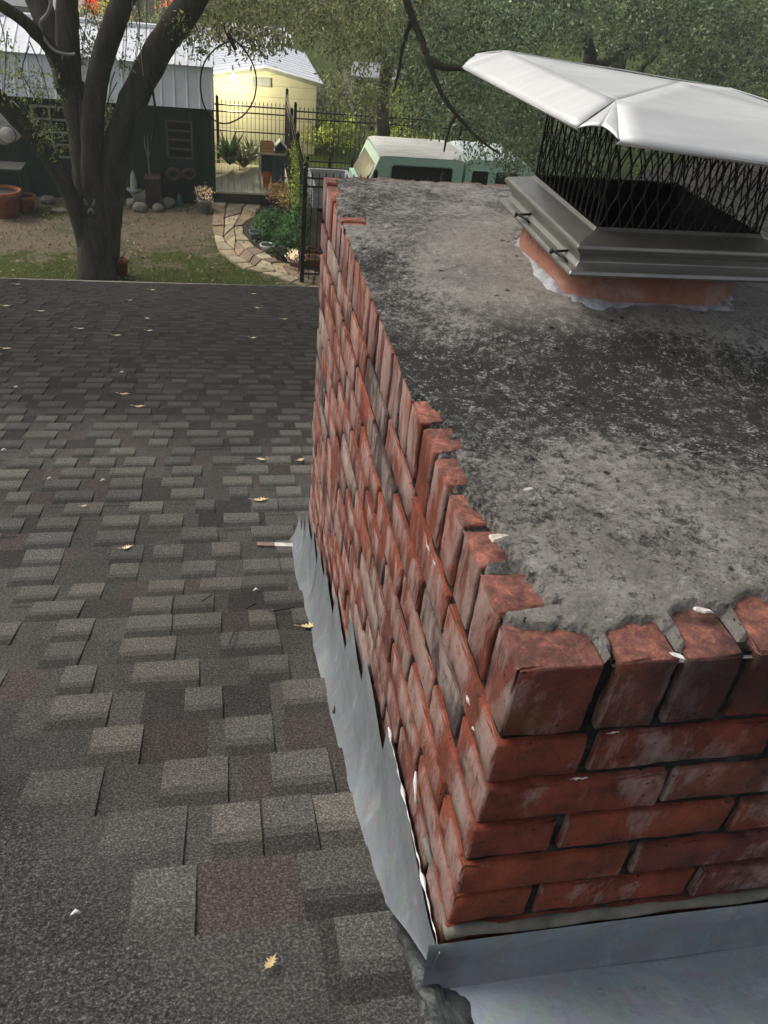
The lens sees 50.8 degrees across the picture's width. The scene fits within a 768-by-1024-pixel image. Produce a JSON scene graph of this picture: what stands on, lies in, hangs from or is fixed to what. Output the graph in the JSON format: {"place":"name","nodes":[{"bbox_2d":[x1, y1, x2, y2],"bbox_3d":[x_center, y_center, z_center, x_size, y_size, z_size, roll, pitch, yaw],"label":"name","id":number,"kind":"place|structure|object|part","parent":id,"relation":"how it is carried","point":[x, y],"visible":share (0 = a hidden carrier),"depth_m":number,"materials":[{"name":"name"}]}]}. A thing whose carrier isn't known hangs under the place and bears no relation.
{"place":"outdoors","nodes":[
{"label":"outdoors","id":0,"kind":"place"},
{"bbox_2d":[0,125,16,143],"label":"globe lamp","id":1,"kind":"object","parent":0,"point":[8,135],"visible":1,"depth_m":15.42,"materials":[{"name":"white glass"}]},
{"bbox_2d":[211,201,319,286],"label":"path","id":2,"kind":"structure","parent":0,"point":[244,256],"depth_m":15.96,"materials":[{"name":"beige stone"}]},
{"bbox_2d":[273,138,287,153],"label":"bird house","id":3,"kind":"structure","parent":0,"point":[280,146],"depth_m":18.26,"materials":[{"name":"white wood"}]},
{"bbox_2d":[243,203,321,272],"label":"ground","id":4,"kind":"structure","parent":0,"point":[314,231],"depth_m":17.23,"materials":[{"name":"soil"}]},
{"bbox_2d":[249,229,261,241],"bbox_3d":[-2.601,-5.588,16.420,0.281,0.220,0.278,-1,37,-11],"label":"plant pot","id":5,"kind":"object","parent":4,"relation":"on","point":[255,231],"visible":0.82,"depth_m":16.35,"materials":[{"name":"ceramic"}]},
{"bbox_2d":[260,242,274,251],"bbox_3d":[-2.312,-5.216,15.997,0.302,0.170,0.299,-1,37,-11],"label":"plant pot","id":6,"kind":"object","parent":4,"relation":"on","point":[265,246],"visible":0.82,"depth_m":15.92,"materials":[{"name":"ceramic"}]},
{"bbox_2d":[263,175,292,214],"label":"shrub","id":7,"kind":"object","parent":4,"relation":"on","point":[280,187],"visible":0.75,"depth_m":17.71,"materials":[{"name":"brown plant"}]},
{"bbox_2d":[248,197,313,258],"bbox_3d":[-2.102,-5.711,16.249,1.125,1.393,2.312,-13,40,-24],"label":"shrub","id":8,"kind":"object","parent":4,"relation":"on","point":[274,230],"visible":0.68,"depth_m":16.04,"materials":[{"name":"green plant"}]},
{"bbox_2d":[274,245,289,261],"bbox_3d":[-1.959,-4.988,15.613,0.312,0.315,0.312,-1,37,-11],"label":"wire ball","id":9,"kind":"object","parent":4,"relation":"on","point":[278,251],"visible":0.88,"depth_m":15.52,"materials":[{"name":"grey metal"}]},
{"bbox_2d":[285,249,306,266],"bbox_3d":[-1.650,-4.870,15.421,0.422,0.411,0.423,-17,42,-29],"label":"plant pot","id":10,"kind":"object","parent":4,"relation":"on","point":[291,260],"visible":0.62,"depth_m":15.40,"materials":[{"name":"plant"}]},
{"bbox_2d":[281,134,314,214],"bbox_3d":[-1.710,-6.183,15.846,0.674,2.022,1.756,-1,37,-11],"label":"shrub","id":11,"kind":"object","parent":4,"relation":"on","point":[295,163],"visible":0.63,"depth_m":15.48,"materials":[{"name":"green plant"}]},
{"bbox_2d":[306,246,315,253],"bbox_3d":[-1.446,-5.176,16.087,0.238,0.160,0.235,-1,37,-11],"label":"plant pot","id":12,"kind":"object","parent":4,"relation":"on","point":[312,249],"visible":0.62,"depth_m":16.03,"materials":[{"name":"orange ceramic"}]},
{"bbox_2d":[305,254,320,268],"bbox_3d":[-1.353,-4.780,15.492,0.324,0.240,0.321,-1,37,-11],"label":"plant pot","id":13,"kind":"object","parent":4,"relation":"on","point":[311,263],"visible":0.85,"depth_m":15.42,"materials":[{"name":"ceramic"}]},
{"bbox_2d":[307,168,349,222],"bbox_3d":[-1.187,-6.774,17.611,0.900,0.970,1.600,-1,37,-11],"label":"utility trailer","id":14,"kind":"object","parent":4,"relation":"on","point":[329,172],"visible":0.2,"depth_m":17.85,"materials":[{"name":"metal"}]},
{"bbox_2d":[0,157,767,1023],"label":"brick house","id":15,"kind":"structure","parent":0,"point":[180,827],"depth_m":1.77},
{"bbox_2d":[70,909,80,915],"bbox_3d":[-0.416,0.539,1.090,0.014,0.007,0.007,-1,37,-11],"label":"mortar speck","id":16,"kind":"object","parent":15,"relation":"on","point":[74,912],"visible":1,"depth_m":1.09},
{"bbox_2d":[229,621,234,643],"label":"fallen twig","id":17,"kind":"object","parent":15,"relation":"on","point":[232,633],"visible":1,"depth_m":1.99,"materials":[{"name":"brown wood"}]},
{"bbox_2d":[248,497,267,500],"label":"fallen leaf","id":18,"kind":"object","parent":15,"relation":"on","point":[260,499],"visible":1,"depth_m":3.01,"materials":[{"name":"yellow plant"}]},
{"bbox_2d":[261,954,276,971],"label":"fallen leaf","id":19,"kind":"object","parent":15,"relation":"on","point":[269,963],"visible":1,"depth_m":1.02,"materials":[{"name":"yellow plant"}]},
{"bbox_2d":[245,603,293,611],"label":"fallen twig","id":20,"kind":"object","parent":15,"relation":"on","point":[269,609],"visible":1,"depth_m":2.17,"materials":[{"name":"brown wood"}]},
{"bbox_2d":[257,542,292,547],"bbox_3d":[-0.347,0.109,2.673,0.146,0.009,0.018,3,36,-5],"label":"paint strip","id":21,"kind":"object","parent":15,"relation":"on","point":[270,544],"visible":0.81,"depth_m":2.67,"materials":[{"name":"paint"}]},
{"bbox_2d":[296,622,312,627],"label":"fallen leaf","id":22,"kind":"object","parent":15,"relation":"on","point":[309,625],"visible":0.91,"depth_m":2.07,"materials":[{"name":"yellow plant"}]},
{"bbox_2d":[290,176,767,1023],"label":"brick chimney","id":23,"kind":"object","parent":15,"relation":"on","point":[554,754],"visible":0.84,"depth_m":0.98,"materials":[{"name":"brick"}]},
{"bbox_2d":[489,534,511,542],"bbox_3d":[0.115,0.023,0.799,0.024,0.003,0.012,-12,40,-24],"label":"mortar chip","id":24,"kind":"object","parent":23,"relation":"on","point":[495,537],"visible":1,"depth_m":0.80,"materials":[{"name":"white concrete"}]},
{"bbox_2d":[462,51,767,282],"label":"chimney cap","id":25,"kind":"object","parent":23,"relation":"on","point":[671,116],"visible":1,"depth_m":1.22,"materials":[{"name":"metal"}]},
{"bbox_2d":[669,652,684,659],"bbox_3d":[0.255,0.125,0.702,0.011,0.001,0.010,-1,37,-11],"label":"mortar chip","id":26,"kind":"object","parent":23,"relation":"on","point":[678,655],"visible":1,"depth_m":0.70,"materials":[{"name":"white concrete"}]},
{"bbox_2d":[693,607,713,612],"bbox_3d":[0.295,0.090,0.747,0.018,0.002,0.009,-1,37,-11],"label":"mortar chip","id":27,"kind":"object","parent":23,"relation":"on","point":[701,610],"visible":1,"depth_m":0.75,"materials":[{"name":"white concrete"}]},
{"bbox_2d":[0,0,767,285],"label":"ground","id":28,"kind":"structure","parent":0,"point":[137,266],"depth_m":16.19,"materials":[{"name":"green plant"}]},
{"bbox_2d":[0,100,20,144],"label":"round panel","id":29,"kind":"object","parent":28,"relation":"on","point":[3,121],"visible":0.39,"depth_m":15.72,"materials":[{"name":"white ceramic"}]},
{"bbox_2d":[0,185,21,218],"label":"plant pot","id":30,"kind":"object","parent":28,"relation":"on","point":[10,195],"visible":1,"depth_m":16.12,"materials":[{"name":"ceramic"}]},
{"bbox_2d":[0,161,28,196],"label":"garden table","id":31,"kind":"object","parent":28,"relation":"on","point":[11,166],"visible":0.85,"depth_m":16.40,"materials":[{"name":"metal"}]},
{"bbox_2d":[4,0,29,12],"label":"neighbour house","id":32,"kind":"structure","parent":28,"relation":"on","point":[21,5],"depth_m":39.31,"materials":[{"name":"white"}]},
{"bbox_2d":[19,192,35,213],"bbox_3d":[-7.354,-6.333,16.590,0.432,0.340,0.428,-1,37,-11],"label":"plant pot","id":33,"kind":"object","parent":28,"relation":"on","point":[26,203],"visible":0.73,"depth_m":16.51,"materials":[{"name":"ceramic"}]},
{"bbox_2d":[40,195,55,204],"bbox_3d":[-7.179,-6.647,17.237,0.284,0.219,0.277,31,42,29],"label":"stone","id":34,"kind":"object","parent":28,"relation":"on","point":[47,199],"visible":0.99,"depth_m":17.16,"materials":[{"name":"grey stone"}]},
{"bbox_2d":[51,208,66,213],"bbox_3d":[-6.721,-6.297,16.879,0.444,0.096,0.244,-1,37,-11],"label":"stone","id":35,"kind":"object","parent":28,"relation":"on","point":[62,210],"visible":0.82,"depth_m":16.80,"materials":[{"name":"grey stone"}]},
{"bbox_2d":[53,0,88,16],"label":"neighbour house","id":36,"kind":"structure","parent":28,"relation":"on","point":[54,2],"depth_m":37.33,"materials":[{"name":"white"}]},
{"bbox_2d":[55,0,106,16],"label":"tree","id":37,"kind":"object","parent":28,"relation":"on","point":[84,10],"visible":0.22,"depth_m":33.21,"materials":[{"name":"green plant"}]},
{"bbox_2d":[82,0,99,16],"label":"shrub","id":38,"kind":"object","parent":28,"relation":"on","point":[93,2],"visible":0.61,"depth_m":27.38,"materials":[{"name":"red plant"}]},
{"bbox_2d":[83,13,103,18],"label":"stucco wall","id":39,"kind":"structure","parent":28,"relation":"on","point":[92,15],"depth_m":30.99,"materials":[{"name":"beige paint"}]},
{"bbox_2d":[0,0,214,280],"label":"oak tree","id":40,"kind":"object","parent":28,"relation":"on","point":[100,168],"visible":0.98,"depth_m":12.28,"materials":[{"name":"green plant"}]},
{"bbox_2d":[39,0,75,59],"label":"pale vine","id":41,"kind":"object","parent":40,"relation":"attached to","point":[45,16],"visible":1,"depth_m":11.52,"materials":[{"name":"grey plant"}]},
{"bbox_2d":[84,199,95,213],"bbox_3d":[-4.758,-4.949,13.083,0.170,0.262,0.060,-1,37,-11],"label":"trunk ornament","id":42,"kind":"object","parent":40,"relation":"attached to","point":[86,204],"visible":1,"depth_m":13.07,"materials":[{"name":"grey metal"}]},
{"bbox_2d":[131,0,143,75],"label":"hanging twig","id":43,"kind":"object","parent":40,"relation":"hanging from","point":[138,34],"visible":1,"depth_m":11.63,"materials":[{"name":"brown plant"}]},
{"bbox_2d":[146,0,147,43],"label":"hanging twig","id":44,"kind":"object","parent":40,"relation":"hanging from","point":[146,19],"visible":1,"depth_m":11.54,"materials":[{"name":"brown plant"}]},
{"bbox_2d":[149,82,155,151],"bbox_3d":[-3.587,-6.088,12.483,0.152,1.002,0.044,-1,37,-11],"label":"hanging rope","id":45,"kind":"object","parent":40,"relation":"hanging from","point":[152,92],"visible":1,"depth_m":12.43,"materials":[{"name":"black fabric"}]},
{"bbox_2d":[200,24,256,123],"bbox_3d":[-2.305,-6.456,11.967,0.845,1.328,0.024,-1,37,-11],"label":"cable loop","id":46,"kind":"object","parent":40,"relation":"hanging from","point":[214,49],"visible":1,"depth_m":11.94,"materials":[{"name":"black rubber"}]},
{"bbox_2d":[226,32,237,50],"bbox_3d":[-2.255,-6.970,11.971,0.171,0.243,0.070,-1,37,-11],"label":"cable clamp","id":47,"kind":"object","parent":46,"relation":"attached to","point":[233,45],"visible":0.82,"depth_m":11.97,"materials":[{"name":"black metal"}]},
{"bbox_2d":[0,12,215,203],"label":"green shed","id":48,"kind":"structure","parent":28,"relation":"on","point":[184,138],"depth_m":17.02,"materials":[{"name":"green wood"}]},
{"bbox_2d":[29,104,70,158],"bbox_3d":[-6.923,-7.934,16.849,0.717,1.010,0.090,-1,37,-11],"label":"window","id":49,"kind":"structure","parent":48,"relation":"in","point":[58,117],"depth_m":16.76,"materials":[{"name":"grey glass"}]},
{"bbox_2d":[165,167,181,180],"bbox_3d":[-4.596,-7.375,17.650,0.348,0.288,0.090,-1,37,-11],"label":"wall basket","id":50,"kind":"object","parent":48,"relation":"attached to","point":[177,171],"depth_m":17.62,"materials":[{"name":"brown wicker"}]},
{"bbox_2d":[165,119,193,159],"bbox_3d":[-4.386,-7.993,17.336,0.564,0.774,0.090,-1,37,-11],"label":"window","id":51,"kind":"structure","parent":48,"relation":"in","point":[179,133],"depth_m":17.32,"materials":[{"name":"glass"}]},
{"bbox_2d":[181,167,197,180],"bbox_3d":[-4.260,-7.397,17.703,0.348,0.288,0.090,-1,37,-11],"label":"wall basket","id":52,"kind":"object","parent":48,"relation":"attached to","point":[192,170],"depth_m":17.67,"materials":[{"name":"wicker"}]},
{"bbox_2d":[78,0,142,18],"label":"tree","id":53,"kind":"object","parent":28,"relation":"on","point":[98,7],"visible":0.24,"depth_m":23.29,"materials":[{"name":"red plant"}]},
{"bbox_2d":[116,256,128,276],"bbox_3d":[-4.652,-4.344,14.323,0.270,0.300,0.267,-1,37,-11],"label":"plant pot","id":54,"kind":"object","parent":28,"relation":"on","point":[122,266],"visible":0.76,"depth_m":14.26,"materials":[{"name":"ceramic"}]},
{"bbox_2d":[126,198,135,208],"bbox_3d":[-5.457,-6.656,17.498,0.275,0.296,0.235,-1,37,-11],"label":"stone","id":55,"kind":"object","parent":28,"relation":"on","point":[130,202],"visible":0.62,"depth_m":17.40,"materials":[{"name":"grey stone"}]},
{"bbox_2d":[126,170,141,201],"bbox_3d":[-5.481,-7.141,17.704,0.340,0.676,0.335,-1,37,-11],"label":"lily ornament","id":56,"kind":"object","parent":28,"relation":"on","point":[133,190],"visible":0.85,"depth_m":17.63,"materials":[{"name":"white ceramic"}]},
{"bbox_2d":[133,1,138,21],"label":"slim trunk","id":57,"kind":"object","parent":28,"relation":"on","point":[135,10],"visible":0.03,"depth_m":22.69,"materials":[{"name":"brown plant"}]},
{"bbox_2d":[132,202,148,212],"bbox_3d":[-5.246,-6.535,17.378,0.331,0.261,0.252,9,36,3],"label":"stone","id":58,"kind":"object","parent":28,"relation":"on","point":[141,207],"visible":0.96,"depth_m":17.29,"materials":[{"name":"grey stone"}]},
{"bbox_2d":[135,190,145,202],"bbox_3d":[-5.237,-6.933,17.868,0.521,0.385,0.352,-1,37,-11],"label":"stone","id":59,"kind":"object","parent":28,"relation":"on","point":[140,196],"visible":0.22,"depth_m":17.71,"materials":[{"name":"grey stone"}]},
{"bbox_2d":[138,0,144,22],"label":"slim trunk","id":60,"kind":"object","parent":28,"relation":"on","point":[141,9],"visible":0.09,"depth_m":23.51,"materials":[{"name":"brown plant"}]},
{"bbox_2d":[0,199,288,285],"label":"leaf litter","id":61,"kind":"object","parent":28,"relation":"on","point":[44,213],"visible":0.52,"depth_m":15.64,"materials":[{"name":"brown plant"}]},
{"bbox_2d":[131,6,164,23],"bbox_3d":[-6.390,-12.535,22.842,1.467,3.159,1.267,-18,43,-30],"label":"tree","id":62,"kind":"object","parent":28,"relation":"on","point":[153,19],"visible":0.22,"depth_m":21.93,"materials":[{"name":"green plant"}]},
{"bbox_2d":[0,202,299,283],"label":"grass","id":63,"kind":"structure","parent":28,"relation":"on","point":[217,270],"depth_m":14.78,"materials":[{"name":"green plant"}]},
{"bbox_2d":[148,0,155,23],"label":"slim trunk","id":64,"kind":"object","parent":28,"relation":"on","point":[150,8],"visible":0.1,"depth_m":22.74,"materials":[{"name":"brown plant"}]},
{"bbox_2d":[143,173,161,208],"bbox_3d":[-5.027,-6.984,17.600,0.348,0.632,0.440,-1,37,-11],"label":"planter box","id":65,"kind":"object","parent":28,"relation":"on","point":[152,182],"visible":0.86,"depth_m":17.42,"materials":[{"name":"brown wood"}]},
{"bbox_2d":[144,134,151,175],"bbox_3d":[-4.992,-7.557,17.175,0.168,0.894,0.035,-1,37,-11],"label":"garden fork","id":66,"kind":"object","parent":65,"relation":"in","point":[147,152],"visible":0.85,"depth_m":17.11,"materials":[{"name":"brown wood"}]},
{"bbox_2d":[155,0,159,19],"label":"slim trunk","id":67,"kind":"object","parent":28,"relation":"on","point":[158,7],"visible":0.04,"depth_m":23.57,"materials":[{"name":"brown plant"}]},
{"bbox_2d":[152,203,164,211],"bbox_3d":[-4.886,-6.576,17.496,0.270,0.208,0.205,-1,37,-11],"label":"stone","id":68,"kind":"object","parent":28,"relation":"on","point":[157,207],"visible":1,"depth_m":17.43,"materials":[{"name":"grey stone"}]},
{"bbox_2d":[160,0,164,13],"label":"slim trunk","id":69,"kind":"object","parent":28,"relation":"on","point":[161,1],"visible":0.03,"depth_m":24.39,"materials":[{"name":"brown plant"}]},
{"bbox_2d":[161,197,175,208],"bbox_3d":[-4.766,-6.790,17.763,0.384,0.278,0.244,-1,37,-11],"label":"stone","id":70,"kind":"object","parent":28,"relation":"on","point":[167,202],"visible":0.86,"depth_m":17.68,"materials":[{"name":"grey stone"}]},
{"bbox_2d":[175,193,183,206],"bbox_3d":[-4.532,-6.917,17.885,0.200,0.280,0.200,-1,37,-11],"label":"garden cone","id":71,"kind":"object","parent":28,"relation":"on","point":[179,202],"visible":1,"depth_m":17.87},
{"bbox_2d":[195,182,214,213],"bbox_3d":[-3.868,-6.809,17.549,0.511,0.624,0.575,-1,37,-11],"label":"plant pot","id":72,"kind":"object","parent":28,"relation":"on","point":[203,202],"visible":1,"depth_m":17.54,"materials":[{"name":"ceramic"}]},
{"bbox_2d":[196,24,262,42],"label":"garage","id":73,"kind":"structure","parent":28,"relation":"on","point":[225,36],"depth_m":29.31,"materials":[{"name":"white"}]},
{"bbox_2d":[214,94,284,170],"bbox_3d":[-4.103,-9.329,19.963,3.450,1.800,0.070,-1,37,-11],"label":"iron fence","id":74,"kind":"object","parent":28,"relation":"on","point":[217,111],"visible":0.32,"depth_m":19.87,"materials":[{"name":"black metal"}]},
{"bbox_2d":[216,163,287,203],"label":"wooden deck","id":75,"kind":"structure","parent":28,"relation":"on","point":[225,177],"depth_m":18.66,"materials":[{"name":"grey wood"}]},
{"bbox_2d":[215,129,258,164],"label":"spiky plant","id":76,"kind":"object","parent":75,"relation":"on","point":[224,151],"visible":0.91,"depth_m":19.21,"materials":[{"name":"green plant"}]},
{"bbox_2d":[220,136,259,167],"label":"spiky plant","id":77,"kind":"object","parent":75,"relation":"on","point":[244,162],"visible":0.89,"depth_m":19.35,"materials":[{"name":"green plant"}]},
{"bbox_2d":[237,134,264,160],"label":"spiky plant","id":78,"kind":"object","parent":75,"relation":"on","point":[256,150],"visible":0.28,"depth_m":19.92,"materials":[{"name":"green plant"}]},
{"bbox_2d":[261,171,271,186],"bbox_3d":[-2.708,-7.666,18.637,0.238,0.300,0.235,-1,37,-11],"label":"bucket","id":79,"kind":"object","parent":75,"relation":"on","point":[266,176],"visible":0.94,"depth_m":18.57,"materials":[{"name":"orange plastic"}]},
{"bbox_2d":[258,147,285,187],"bbox_3d":[-2.587,-7.932,18.659,0.600,0.764,0.550,-1,37,-11],"label":"potting table","id":80,"kind":"object","parent":75,"relation":"on","point":[273,163],"visible":0.74,"depth_m":18.51,"materials":[{"name":"teal paint"}]},
{"bbox_2d":[260,140,273,152],"bbox_3d":[-2.644,-8.257,18.253,0.310,0.224,0.215,-1,37,-11],"label":"slatted crate","id":81,"kind":"object","parent":80,"relation":"on","point":[267,145],"visible":0.97,"depth_m":18.19,"materials":[{"name":"orange wood"}]},
{"bbox_2d":[221,22,292,45],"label":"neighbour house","id":82,"kind":"structure","parent":28,"relation":"on","point":[269,30],"depth_m":34.29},
{"bbox_2d":[213,38,323,154],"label":"yellow shed","id":83,"kind":"structure","parent":28,"relation":"on","point":[293,72],"depth_m":22.03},
{"bbox_2d":[230,65,236,81],"bbox_3d":[-3.925,-11.395,20.988,0.180,0.260,0.990,-1,37,-11],"label":"wall lamp","id":84,"kind":"object","parent":83,"relation":"attached to","point":[233,78],"visible":1,"depth_m":20.64,"materials":[{"name":"white"}]},
{"bbox_2d":[252,76,270,86],"bbox_3d":[-3.281,-11.512,21.631,0.493,0.225,0.048,-1,37,-11],"label":"vent","id":85,"kind":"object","parent":83,"relation":"in","point":[261,81],"depth_m":21.63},
{"bbox_2d":[284,88,307,256],"bbox_3d":[-1.933,-7.268,17.242,0.072,2.080,7.124,-1,37,-10],"label":"iron fence","id":86,"kind":"object","parent":28,"relation":"on","point":[290,129],"visible":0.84,"depth_m":17.65,"materials":[{"name":"black metal"}]},
{"bbox_2d":[287,179,316,273],"bbox_3d":[-1.501,-5.145,14.709,0.568,1.725,0.686,18,37,15],"label":"shrub","id":87,"kind":"object","parent":28,"relation":"on","point":[297,228],"visible":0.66,"depth_m":14.63,"materials":[{"name":"green plant"}]},
{"bbox_2d":[148,0,464,136],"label":"oak tree","id":88,"kind":"object","parent":28,"relation":"on","point":[252,11],"visible":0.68,"depth_m":13.88,"materials":[{"name":"green plant"}]},
{"bbox_2d":[306,155,354,198],"bbox_3d":[-1.042,-7.955,19.260,1.673,0.980,0.072,-3,37,-12],"label":"iron fence","id":89,"kind":"object","parent":28,"relation":"on","point":[330,162],"visible":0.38,"depth_m":19.00,"materials":[{"name":"black metal"}]},
{"bbox_2d":[297,106,369,155],"bbox_3d":[-1.415,-10.680,22.683,2.146,1.374,1.583,-24,46,-35],"label":"shrub","id":90,"kind":"object","parent":28,"relation":"on","point":[343,130],"visible":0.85,"depth_m":22.58,"materials":[{"name":"green plant"}]},
{"bbox_2d":[349,74,391,135],"bbox_3d":[-0.396,-12.134,24.351,1.694,1.850,1.335,-1,37,-11],"label":"shrub","id":91,"kind":"object","parent":28,"relation":"on","point":[370,90],"visible":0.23,"depth_m":24.05,"materials":[{"name":"green plant"}]},
{"bbox_2d":[300,166,445,282],"bbox_3d":[-0.233,-5.079,14.518,2.505,2.070,0.073,-3,37,-13],"label":"iron fence","id":92,"kind":"object","parent":28,"relation":"on","point":[304,205],"visible":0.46,"depth_m":14.15,"materials":[{"name":"black metal"}]},
{"bbox_2d":[342,61,404,116],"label":"grey outbuilding","id":93,"kind":"structure","parent":28,"relation":"on","point":[374,75],"depth_m":28.18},
{"bbox_2d":[316,66,454,142],"bbox_3d":[-0.788,-13.862,28.063,9.055,3.605,9.997,-1,37,-11],"label":"shrub","id":94,"kind":"object","parent":28,"relation":"on","point":[321,96],"visible":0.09,"depth_m":26.70,"materials":[{"name":"green plant"}]},
{"bbox_2d":[376,81,426,135],"bbox_3d":[0.500,-11.602,23.614,1.646,2.025,1.517,-1,37,-11],"label":"shrub","id":95,"kind":"object","parent":28,"relation":"on","point":[398,99],"visible":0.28,"depth_m":23.45,"materials":[{"name":"green plant"}]},
{"bbox_2d":[363,119,444,140],"bbox_3d":[0.553,-10.637,23.119,2.345,1.310,1.495,8,36,2],"label":"shrub","id":96,"kind":"object","parent":28,"relation":"on","point":[404,136],"visible":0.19,"depth_m":23.06,"materials":[{"name":"green plant"}]},
{"bbox_2d":[294,102,541,170],"bbox_3d":[0.889,-9.451,20.950,6.471,1.760,0.071,-2,37,-11],"label":"iron fence","id":97,"kind":"object","parent":28,"relation":"on","point":[343,121],"visible":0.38,"depth_m":20.46,"materials":[{"name":"black metal"}]},
{"bbox_2d":[349,136,533,184],"bbox_3d":[2.100,-7.199,18.102,5.800,1.705,2.050,-1,37,-11],"label":"van","id":98,"kind":"object","parent":28,"relation":"on","point":[404,158],"visible":0.24,"depth_m":17.08,"materials":[{"name":"green paint"}]},
{"bbox_3d":[-0.406,-7.550,17.477,0.285,0.540,1.550,-1,37,-11],"label":"rear window","id":99,"kind":"part","parent":98,"relation":"part of","materials":[{"name":"beige glass"}]},
{"label":"side window","id":100,"kind":"part","parent":98,"relation":"part of","materials":[{"name":"black glass"}]},
{"label":"cab window","id":101,"kind":"part","parent":98,"relation":"part of","materials":[{"name":"black glass"}]},
{"label":"cab window","id":102,"kind":"part","parent":98,"relation":"part of","materials":[{"name":"black glass"}]},
{"bbox_2d":[370,0,564,182],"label":"oak tree","id":103,"kind":"object","parent":28,"relation":"on","point":[429,60],"visible":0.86,"depth_m":11.90,"materials":[{"name":"green plant"}]},
{"bbox_2d":[276,0,766,34],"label":"distant woods","id":104,"kind":"object","parent":28,"relation":"on","point":[672,16],"depth_m":62.65,"materials":[{"name":"green plant"}]},
{"bbox_2d":[356,0,767,105],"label":"oak tree","id":105,"kind":"object","parent":28,"relation":"on","point":[622,66],"visible":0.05,"depth_m":32.20,"materials":[{"name":"green plant"}]},
{"bbox_2d":[404,0,767,179],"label":"oak tree","id":106,"kind":"object","parent":28,"relation":"on","point":[731,53],"visible":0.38,"depth_m":20.16,"materials":[{"name":"green plant"}]}
]}

